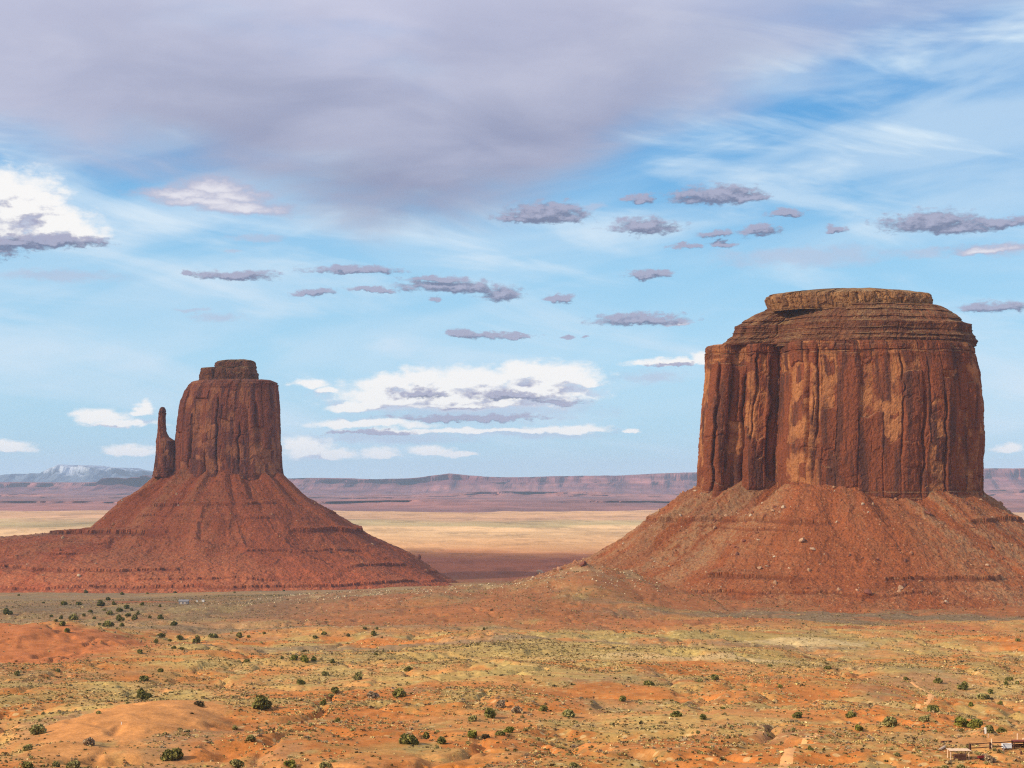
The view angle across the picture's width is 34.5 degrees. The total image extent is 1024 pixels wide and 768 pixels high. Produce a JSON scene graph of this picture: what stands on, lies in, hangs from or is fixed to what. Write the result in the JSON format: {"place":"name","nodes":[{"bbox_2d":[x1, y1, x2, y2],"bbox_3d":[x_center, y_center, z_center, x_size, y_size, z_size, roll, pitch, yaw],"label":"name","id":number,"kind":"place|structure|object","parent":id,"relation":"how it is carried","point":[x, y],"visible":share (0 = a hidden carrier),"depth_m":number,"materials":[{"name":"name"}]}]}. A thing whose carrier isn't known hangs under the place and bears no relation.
{"place":"outdoors","nodes":[
{"label":"outdoors","id":0,"kind":"place"},
{"bbox_2d":[0,464,152,481],"bbox_3d":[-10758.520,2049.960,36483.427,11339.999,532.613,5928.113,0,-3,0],"label":"snow mountains","id":1,"kind":"structure","parent":0,"point":[74,473],"depth_m":35639.06,"materials":[{"name":"white snow"}]},
{"bbox_2d":[83,475,151,491],"bbox_3d":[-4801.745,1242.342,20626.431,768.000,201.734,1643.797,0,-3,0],"label":"mesa","id":2,"kind":"structure","parent":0,"point":[132,484],"depth_m":20636.63,"materials":[{"name":"stone"}]},
{"bbox_2d":[0,495,1023,767],"bbox_3d":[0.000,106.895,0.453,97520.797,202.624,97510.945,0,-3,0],"label":"ground","id":3,"kind":"structure","parent":0,"point":[476,551],"depth_m":824.66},
{"bbox_2d":[3,608,12,614],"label":"juniper bush","id":4,"kind":"object","parent":3,"relation":"on","point":[6,611],"visible":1,"depth_m":1616.09,"materials":[{"name":"green plant"}]},
{"bbox_2d":[21,761,33,767],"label":"juniper bush","id":5,"kind":"object","parent":3,"relation":"on","point":[26,764],"visible":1,"depth_m":385.96,"materials":[{"name":"green plant"}]},
{"bbox_2d":[22,744,32,750],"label":"rabbitbrush","id":6,"kind":"object","parent":3,"relation":"on","point":[27,747],"visible":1,"depth_m":442.40,"materials":[{"name":"green plant"}]},
{"bbox_2d":[30,723,46,734],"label":"rabbitbrush","id":7,"kind":"object","parent":3,"relation":"on","point":[36,729],"visible":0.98,"depth_m":481.22,"materials":[{"name":"green plant"}]},
{"bbox_2d":[52,761,59,766],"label":"rabbitbrush","id":8,"kind":"object","parent":3,"relation":"on","point":[55,763],"visible":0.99,"depth_m":394.13,"materials":[{"name":"green plant"}]},
{"bbox_2d":[65,760,79,767],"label":"rabbitbrush","id":9,"kind":"object","parent":3,"relation":"on","point":[73,764],"visible":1,"depth_m":386.56,"materials":[{"name":"green plant"}]},
{"bbox_2d":[68,614,78,619],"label":"juniper bush","id":10,"kind":"object","parent":3,"relation":"on","point":[73,617],"visible":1,"depth_m":1560.11,"materials":[{"name":"green plant"}]},
{"bbox_2d":[82,737,94,745],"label":"dead bush","id":11,"kind":"object","parent":3,"relation":"on","point":[88,741],"visible":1,"depth_m":444.91,"materials":[{"name":"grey plant"}]},
{"bbox_2d":[96,600,104,605],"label":"juniper bush","id":12,"kind":"object","parent":3,"relation":"on","point":[100,603],"visible":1,"depth_m":1775.09,"materials":[{"name":"green plant"}]},
{"bbox_2d":[102,620,114,626],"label":"juniper bush","id":13,"kind":"object","parent":3,"relation":"on","point":[108,623],"visible":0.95,"depth_m":1341.83,"materials":[{"name":"green plant"}]},
{"bbox_2d":[116,614,124,620],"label":"juniper bush","id":14,"kind":"object","parent":3,"relation":"on","point":[119,617],"visible":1,"depth_m":1451.15,"materials":[{"name":"green plant"}]},
{"bbox_2d":[136,688,150,699],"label":"juniper bush","id":15,"kind":"object","parent":3,"relation":"on","point":[141,694],"visible":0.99,"depth_m":659.78,"materials":[{"name":"green plant"}]},
{"bbox_2d":[139,675,148,680],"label":"juniper bush","id":16,"kind":"object","parent":3,"relation":"on","point":[143,677],"visible":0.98,"depth_m":762.72,"materials":[{"name":"green plant"}]},
{"bbox_2d":[160,747,183,760],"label":"juniper bush","id":17,"kind":"object","parent":3,"relation":"on","point":[172,754],"visible":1,"depth_m":429.45,"materials":[{"name":"green plant"}]},
{"bbox_2d":[178,599,188,603],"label":"cabin","id":18,"kind":"object","parent":3,"relation":"on","point":[183,601],"visible":1,"depth_m":1799.06,"materials":[{"name":"white"}]},
{"bbox_2d":[192,635,200,642],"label":"juniper bush","id":19,"kind":"object","parent":3,"relation":"on","point":[197,639],"visible":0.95,"depth_m":1156.22,"materials":[{"name":"green plant"}]},
{"bbox_2d":[193,701,204,705],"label":"dead bush","id":20,"kind":"object","parent":3,"relation":"on","point":[199,703],"visible":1,"depth_m":552.81,"materials":[{"name":"brown plant"}]},
{"bbox_2d":[208,633,218,637],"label":"juniper bush","id":21,"kind":"object","parent":3,"relation":"on","point":[211,635],"visible":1,"depth_m":1202.71,"materials":[{"name":"green plant"}]},
{"bbox_2d":[1,474,448,592],"bbox_3d":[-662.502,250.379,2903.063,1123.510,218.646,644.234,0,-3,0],"label":"loose rocks","id":22,"kind":"object","parent":3,"relation":"on","point":[79,575],"visible":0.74,"depth_m":2856.99,"materials":[{"name":"stone"}]},
{"bbox_2d":[0,359,459,592],"bbox_3d":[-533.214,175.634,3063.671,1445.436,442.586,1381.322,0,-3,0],"label":"butte","id":23,"kind":"object","parent":3,"relation":"on","point":[228,426],"visible":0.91,"depth_m":2872.33,"materials":[{"name":"red stone"}]},
{"bbox_2d":[230,759,244,767],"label":"rabbitbrush","id":24,"kind":"object","parent":3,"relation":"on","point":[236,763],"visible":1,"depth_m":406.12,"materials":[{"name":"green plant"}]},
{"bbox_2d":[246,734,255,740],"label":"rabbitbrush","id":25,"kind":"object","parent":3,"relation":"on","point":[250,737],"visible":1,"depth_m":458.03,"materials":[{"name":"green plant"}]},
{"bbox_2d":[251,695,272,709],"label":"juniper bush","id":26,"kind":"object","parent":3,"relation":"on","point":[261,702],"visible":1,"depth_m":562.50,"materials":[{"name":"green plant"}]},
{"bbox_2d":[283,759,295,767],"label":"green bush","id":27,"kind":"object","parent":3,"relation":"on","point":[290,763],"visible":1,"depth_m":408.93,"materials":[{"name":"green plant"}]},
{"bbox_2d":[290,654,297,660],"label":"green bush","id":28,"kind":"object","parent":3,"relation":"on","point":[293,657],"visible":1,"depth_m":868.43,"materials":[{"name":"green plant"}]},
{"bbox_2d":[296,679,305,684],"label":"juniper bush","id":29,"kind":"object","parent":3,"relation":"on","point":[300,682],"visible":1,"depth_m":727.66,"materials":[{"name":"green plant"}]},
{"bbox_2d":[300,654,308,662],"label":"green bush","id":30,"kind":"object","parent":3,"relation":"on","point":[303,658],"visible":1,"depth_m":865.53,"materials":[{"name":"green plant"}]},
{"bbox_2d":[320,698,326,704],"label":"juniper bush","id":31,"kind":"object","parent":3,"relation":"on","point":[323,702],"visible":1,"depth_m":579.93,"materials":[{"name":"green plant"}]},
{"bbox_2d":[319,761,330,767],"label":"rabbitbrush","id":32,"kind":"object","parent":3,"relation":"on","point":[322,764],"visible":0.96,"depth_m":406.38,"materials":[{"name":"green plant"}]},
{"bbox_2d":[321,671,328,675],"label":"rabbitbrush","id":33,"kind":"object","parent":3,"relation":"on","point":[324,673],"visible":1,"depth_m":786.42,"materials":[{"name":"green plant"}]},
{"bbox_2d":[330,687,338,692],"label":"juniper bush","id":34,"kind":"object","parent":3,"relation":"on","point":[334,689],"visible":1,"depth_m":677.07,"materials":[{"name":"green plant"}]},
{"bbox_2d":[354,671,362,679],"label":"rabbitbrush","id":35,"kind":"object","parent":3,"relation":"on","point":[358,676],"visible":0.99,"depth_m":733.09,"materials":[{"name":"green plant"}]},
{"bbox_2d":[366,691,379,698],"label":"dead bush","id":36,"kind":"object","parent":3,"relation":"on","point":[370,694],"visible":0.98,"depth_m":624.19,"materials":[{"name":"grey plant"}]},
{"bbox_2d":[392,687,406,697],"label":"juniper bush","id":37,"kind":"object","parent":3,"relation":"on","point":[398,692],"visible":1,"depth_m":623.36,"materials":[{"name":"green plant"}]},
{"bbox_2d":[404,666,412,671],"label":"juniper bush","id":38,"kind":"object","parent":3,"relation":"on","point":[408,668],"visible":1,"depth_m":777.37,"materials":[{"name":"green plant"}]},
{"bbox_2d":[399,733,418,744],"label":"juniper bush","id":39,"kind":"object","parent":3,"relation":"on","point":[405,738],"visible":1,"depth_m":451.04,"materials":[{"name":"green plant"}]},
{"bbox_2d":[182,563,668,613],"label":"ridge stones","id":40,"kind":"object","parent":3,"relation":"on","point":[439,592],"visible":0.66,"depth_m":1765.47,"materials":[{"name":"brown stone"}]},
{"bbox_2d":[422,731,429,738],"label":"juniper bush","id":41,"kind":"object","parent":3,"relation":"on","point":[426,735],"visible":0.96,"depth_m":479.59,"materials":[{"name":"green plant"}]},
{"bbox_2d":[437,736,445,743],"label":"juniper bush","id":42,"kind":"object","parent":3,"relation":"on","point":[441,740],"visible":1,"depth_m":454.42,"materials":[{"name":"green plant"}]},
{"bbox_2d":[467,730,476,737],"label":"green bush","id":43,"kind":"object","parent":3,"relation":"on","point":[471,733],"visible":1,"depth_m":475.76,"materials":[{"name":"green plant"}]},
{"bbox_2d":[468,715,476,721],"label":"rabbitbrush","id":44,"kind":"object","parent":3,"relation":"on","point":[472,718],"visible":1,"depth_m":519.19,"materials":[{"name":"green plant"}]},
{"bbox_2d":[480,734,489,738],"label":"dead bush","id":45,"kind":"object","parent":3,"relation":"on","point":[483,736],"visible":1,"depth_m":464.01,"materials":[{"name":"brown plant"}]},
{"bbox_2d":[484,707,496,717],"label":"juniper bush","id":46,"kind":"object","parent":3,"relation":"on","point":[489,713],"visible":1,"depth_m":530.08,"materials":[{"name":"green plant"}]},
{"bbox_2d":[495,730,504,735],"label":"juniper bush","id":47,"kind":"object","parent":3,"relation":"on","point":[500,733],"visible":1,"depth_m":474.00,"materials":[{"name":"green plant"}]},
{"bbox_2d":[496,700,504,707],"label":"dead bush","id":48,"kind":"object","parent":3,"relation":"on","point":[500,703],"visible":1,"depth_m":570.51,"materials":[{"name":"grey plant"}]},
{"bbox_2d":[503,726,513,732],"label":"green bush","id":49,"kind":"object","parent":3,"relation":"on","point":[509,729],"visible":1,"depth_m":480.37,"materials":[{"name":"green plant"}]},
{"bbox_2d":[0,638,1023,767],"bbox_3d":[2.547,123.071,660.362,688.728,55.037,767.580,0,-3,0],"label":"desert scrub","id":50,"kind":"object","parent":3,"relation":"on","point":[593,725],"visible":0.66,"depth_m":617.59,"materials":[{"name":"green plant"}]},
{"bbox_2d":[0,644,1023,767],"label":"dry grass","id":51,"kind":"structure","parent":3,"relation":"on","point":[646,729],"depth_m":594.55,"materials":[{"name":"plant"}]},
{"bbox_2d":[0,566,1023,663],"bbox_3d":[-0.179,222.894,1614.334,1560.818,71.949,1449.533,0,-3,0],"label":"desert scrub","id":52,"kind":"object","parent":3,"relation":"on","point":[498,640],"visible":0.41,"depth_m":1361.37,"materials":[{"name":"green plant"}]},
{"bbox_2d":[511,705,522,712],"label":"dead bush","id":53,"kind":"object","parent":3,"relation":"on","point":[516,709],"visible":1,"depth_m":545.39,"materials":[{"name":"grey plant"}]},
{"bbox_2d":[539,705,547,710],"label":"juniper bush","id":54,"kind":"object","parent":3,"relation":"on","point":[543,708],"visible":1,"depth_m":555.88,"materials":[{"name":"green plant"}]},
{"bbox_2d":[562,709,574,717],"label":"rabbitbrush","id":55,"kind":"object","parent":3,"relation":"on","point":[568,713],"visible":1,"depth_m":540.56,"materials":[{"name":"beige plant"}]},
{"bbox_2d":[569,762,578,766],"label":"rabbitbrush","id":56,"kind":"object","parent":3,"relation":"on","point":[574,764],"visible":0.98,"depth_m":388.05,"materials":[{"name":"green plant"}]},
{"bbox_2d":[619,695,625,700],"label":"juniper bush","id":57,"kind":"object","parent":3,"relation":"on","point":[622,698],"visible":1,"depth_m":604.83,"materials":[{"name":"green plant"}]},
{"bbox_2d":[643,680,654,685],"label":"juniper bush","id":58,"kind":"object","parent":3,"relation":"on","point":[646,682],"visible":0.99,"depth_m":675.94,"materials":[{"name":"green plant"}]},
{"bbox_2d":[670,710,681,716],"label":"juniper bush","id":59,"kind":"object","parent":3,"relation":"on","point":[676,713],"visible":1,"depth_m":517.91,"materials":[{"name":"green plant"}]},
{"bbox_2d":[699,713,706,719],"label":"juniper bush","id":60,"kind":"object","parent":3,"relation":"on","point":[702,716],"visible":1,"depth_m":510.33,"materials":[{"name":"green plant"}]},
{"bbox_2d":[711,674,718,679],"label":"juniper bush","id":61,"kind":"object","parent":3,"relation":"on","point":[714,677],"visible":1,"depth_m":726.58,"materials":[{"name":"green plant"}]},
{"bbox_2d":[511,288,1023,612],"bbox_3d":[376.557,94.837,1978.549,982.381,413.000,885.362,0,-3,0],"label":"butte","id":62,"kind":"object","parent":3,"relation":"on","point":[872,394],"visible":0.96,"depth_m":1874.09,"materials":[{"name":"red stone"}]},
{"bbox_2d":[864,589,871,594],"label":"boulder","id":63,"kind":"object","parent":62,"relation":"on","point":[868,591],"visible":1,"depth_m":1668.89,"materials":[{"name":"stone"}]},
{"bbox_2d":[791,711,802,717],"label":"juniper bush","id":64,"kind":"object","parent":3,"relation":"on","point":[797,714],"visible":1,"depth_m":512.43,"materials":[{"name":"green plant"}]},
{"bbox_2d":[845,711,856,717],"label":"juniper bush","id":65,"kind":"object","parent":3,"relation":"on","point":[850,714],"visible":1,"depth_m":514.13,"materials":[{"name":"green plant"}]},
{"bbox_2d":[855,724,863,730],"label":"green bush","id":66,"kind":"object","parent":3,"relation":"on","point":[858,727],"visible":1,"depth_m":483.71,"materials":[{"name":"green plant"}]},
{"bbox_2d":[882,716,897,726],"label":"rabbitbrush","id":67,"kind":"object","parent":3,"relation":"on","point":[889,721],"visible":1,"depth_m":483.12,"materials":[{"name":"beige plant"}]},
{"bbox_2d":[918,715,929,721],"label":"rabbitbrush","id":68,"kind":"object","parent":3,"relation":"on","point":[925,718],"visible":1,"depth_m":503.88,"materials":[{"name":"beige plant"}]},
{"bbox_2d":[927,705,938,712],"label":"juniper bush","id":69,"kind":"object","parent":3,"relation":"on","point":[935,708],"visible":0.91,"depth_m":561.33,"materials":[{"name":"green plant"}]},
{"bbox_2d":[933,677,942,682],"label":"juniper bush","id":70,"kind":"object","parent":3,"relation":"on","point":[938,680],"visible":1,"depth_m":703.12,"materials":[{"name":"green plant"}]},
{"bbox_2d":[946,748,970,759],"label":"ramada","id":71,"kind":"object","parent":3,"relation":"on","point":[965,750],"visible":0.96,"depth_m":391.81,"materials":[{"name":"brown wood"}]},
{"bbox_2d":[953,754,965,759],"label":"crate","id":72,"kind":"object","parent":3,"relation":"on","point":[960,756],"visible":1,"depth_m":390.88,"materials":[{"name":"brown wood"}]},
{"bbox_2d":[954,716,969,726],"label":"green bush","id":73,"kind":"object","parent":3,"relation":"on","point":[959,721],"visible":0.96,"depth_m":512.76,"materials":[{"name":"green plant"}]},
{"bbox_2d":[957,681,968,689],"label":"juniper bush","id":74,"kind":"object","parent":3,"relation":"on","point":[964,685],"visible":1,"depth_m":693.76,"materials":[{"name":"green plant"}]},
{"bbox_2d":[967,719,982,728],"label":"green bush","id":75,"kind":"object","parent":3,"relation":"on","point":[974,723],"visible":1,"depth_m":490.55,"materials":[{"name":"green plant"}]},
{"bbox_2d":[976,693,989,698],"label":"rabbitbrush","id":76,"kind":"object","parent":3,"relation":"on","point":[982,696],"visible":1,"depth_m":638.93,"materials":[{"name":"beige plant"}]},
{"bbox_2d":[985,724,993,732],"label":"rabbitbrush","id":77,"kind":"object","parent":3,"relation":"on","point":[989,729],"visible":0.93,"depth_m":477.42,"materials":[{"name":"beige plant"}]},
{"bbox_2d":[984,754,995,762],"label":"dead bush","id":78,"kind":"object","parent":3,"relation":"on","point":[989,758],"visible":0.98,"depth_m":388.18,"materials":[{"name":"grey plant"}]},
{"bbox_2d":[969,741,1022,749],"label":"rail fence","id":79,"kind":"object","parent":3,"relation":"on","point":[970,748],"visible":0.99,"depth_m":410.36,"materials":[{"name":"brown wood"}]},
{"bbox_2d":[996,727,1006,732],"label":"juniper bush","id":80,"kind":"object","parent":3,"relation":"on","point":[1001,729],"visible":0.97,"depth_m":505.06,"materials":[{"name":"green plant"}]},
{"bbox_2d":[1001,743,1011,749],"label":"water tank","id":81,"kind":"object","parent":3,"relation":"on","point":[1007,745],"visible":1,"depth_m":413.75,"materials":[{"name":"white metal"}]},
{"bbox_2d":[1004,677,1013,680],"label":"juniper bush","id":82,"kind":"object","parent":3,"relation":"on","point":[1008,678],"visible":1,"depth_m":721.99,"materials":[{"name":"green plant"}]},
{"bbox_2d":[1011,740,1023,748],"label":"shade shelter","id":83,"kind":"object","parent":3,"relation":"on","point":[1017,741],"visible":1,"depth_m":417.46,"materials":[{"name":"brown wood"}]},
{"bbox_2d":[0,468,1023,495],"bbox_3d":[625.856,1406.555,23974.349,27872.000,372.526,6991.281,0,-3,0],"label":"mesa escarpment","id":84,"kind":"structure","parent":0,"point":[994,479],"depth_m":22050.89,"materials":[{"name":"stone"}]},
{"bbox_2d":[0,498,1023,512],"bbox_3d":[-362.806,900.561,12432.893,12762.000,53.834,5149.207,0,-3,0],"label":"escarpment","id":85,"kind":"structure","parent":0,"point":[472,506],"depth_m":11920.40,"materials":[{"name":"stone"}]},
{"bbox_2d":[0,489,1023,499],"bbox_3d":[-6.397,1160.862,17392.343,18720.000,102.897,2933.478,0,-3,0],"label":"red badlands hills","id":86,"kind":"structure","parent":0,"point":[999,494],"depth_m":17016.84,"materials":[{"name":"stone"}]},
{"bbox_2d":[0,0,1023,478],"label":"sky","id":87,"kind":"structure","parent":0,"point":[486,238],"materials":[{"name":"blue"}]},
{"bbox_2d":[514,484,1023,610],"bbox_3d":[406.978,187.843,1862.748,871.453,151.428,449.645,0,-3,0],"label":"loose rocks","id":88,"kind":"object","parent":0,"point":[849,555],"visible":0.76,"depth_m":1828.23,"materials":[{"name":"stone"}]},
{"bbox_2d":[778,734,818,767],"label":"dirt track","id":89,"kind":"structure","parent":0,"point":[787,756],"depth_m":396.72,"materials":[{"name":"soil"}]},
{"bbox_2d":[902,678,933,710],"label":"dirt track","id":90,"kind":"structure","parent":0,"point":[929,698],"depth_m":647.11,"materials":[{"name":"soil"}]},
{"bbox_2d":[974,755,983,760],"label":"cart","id":91,"kind":"object","parent":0,"point":[981,757],"visible":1,"depth_m":391.00,"materials":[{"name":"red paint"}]}
]}

